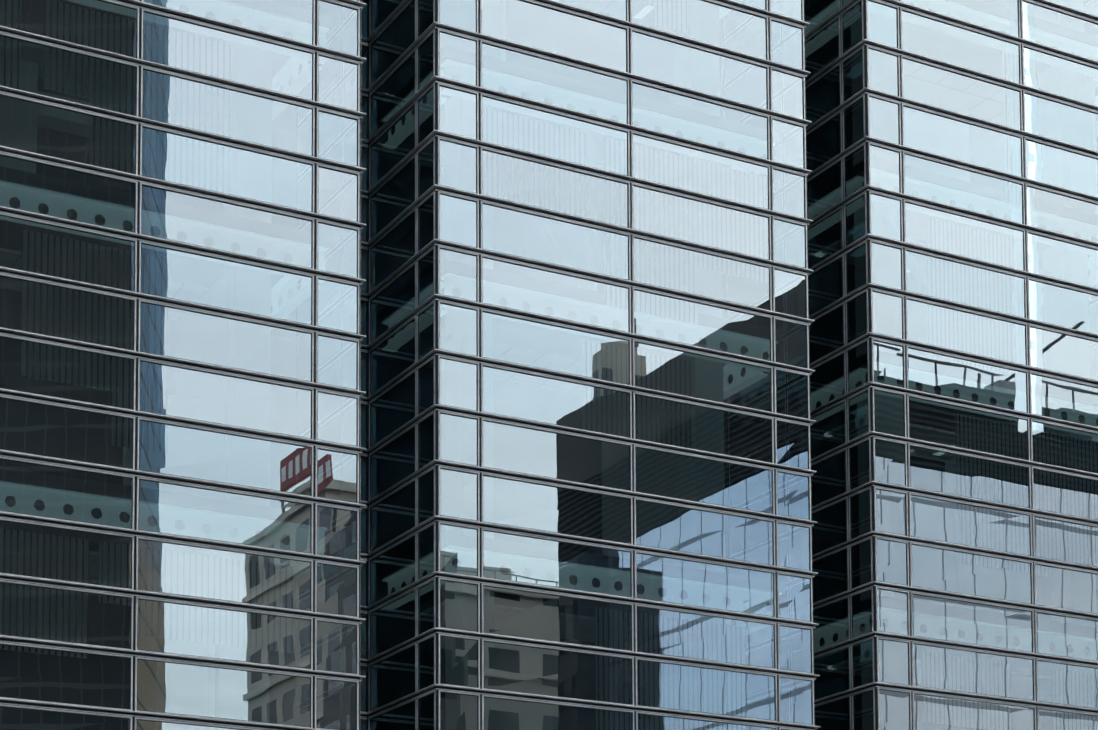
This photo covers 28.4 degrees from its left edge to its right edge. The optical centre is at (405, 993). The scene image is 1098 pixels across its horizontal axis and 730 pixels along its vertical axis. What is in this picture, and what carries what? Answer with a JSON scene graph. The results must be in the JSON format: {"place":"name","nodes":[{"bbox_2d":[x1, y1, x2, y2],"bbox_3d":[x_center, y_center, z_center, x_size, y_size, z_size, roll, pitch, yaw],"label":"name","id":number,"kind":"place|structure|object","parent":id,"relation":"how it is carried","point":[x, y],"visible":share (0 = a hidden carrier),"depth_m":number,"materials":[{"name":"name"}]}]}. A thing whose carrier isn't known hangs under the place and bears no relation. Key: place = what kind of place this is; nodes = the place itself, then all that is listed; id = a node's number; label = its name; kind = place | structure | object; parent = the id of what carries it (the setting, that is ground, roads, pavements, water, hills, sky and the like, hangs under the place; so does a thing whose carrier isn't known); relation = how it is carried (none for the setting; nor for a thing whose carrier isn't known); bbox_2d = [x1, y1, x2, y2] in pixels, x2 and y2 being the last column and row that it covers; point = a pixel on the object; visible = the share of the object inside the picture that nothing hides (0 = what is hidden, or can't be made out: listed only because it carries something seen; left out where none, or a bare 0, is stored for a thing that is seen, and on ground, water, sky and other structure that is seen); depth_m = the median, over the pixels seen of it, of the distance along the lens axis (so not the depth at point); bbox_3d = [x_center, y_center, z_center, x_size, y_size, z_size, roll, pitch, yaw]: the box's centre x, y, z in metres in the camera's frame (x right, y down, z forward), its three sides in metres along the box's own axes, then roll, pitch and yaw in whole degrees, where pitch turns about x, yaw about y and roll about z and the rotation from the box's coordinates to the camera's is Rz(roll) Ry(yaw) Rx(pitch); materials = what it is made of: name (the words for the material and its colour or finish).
{"place":"outdoors","nodes":[
{"label":"outdoors","id":0,"kind":"place"},
{"bbox_2d":[0,0,1097,729],"bbox_3d":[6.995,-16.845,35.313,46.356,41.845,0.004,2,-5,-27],"label":"window glass","id":1,"kind":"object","parent":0,"point":[104,498],"depth_m":32.35,"materials":[{"name":"blue glass"}]},
{"bbox_3d":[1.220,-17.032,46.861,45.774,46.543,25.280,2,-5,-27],"label":"glass tower","id":2,"kind":"object","parent":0,"visible":0},
{"bbox_2d":[0,0,1097,729],"bbox_3d":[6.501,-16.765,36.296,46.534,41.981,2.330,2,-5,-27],"label":"window frames","id":3,"kind":"structure","parent":2,"relation":"attached to","point":[136,474],"depth_m":32.64,"materials":[{"name":"metal"}]},
{"bbox_2d":[360,0,873,729],"bbox_3d":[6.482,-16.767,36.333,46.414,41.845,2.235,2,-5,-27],"label":"recessed facade sections","id":4,"kind":"object","parent":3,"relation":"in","point":[392,464],"visible":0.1,"depth_m":33.50,"materials":[{"name":"black glass"}]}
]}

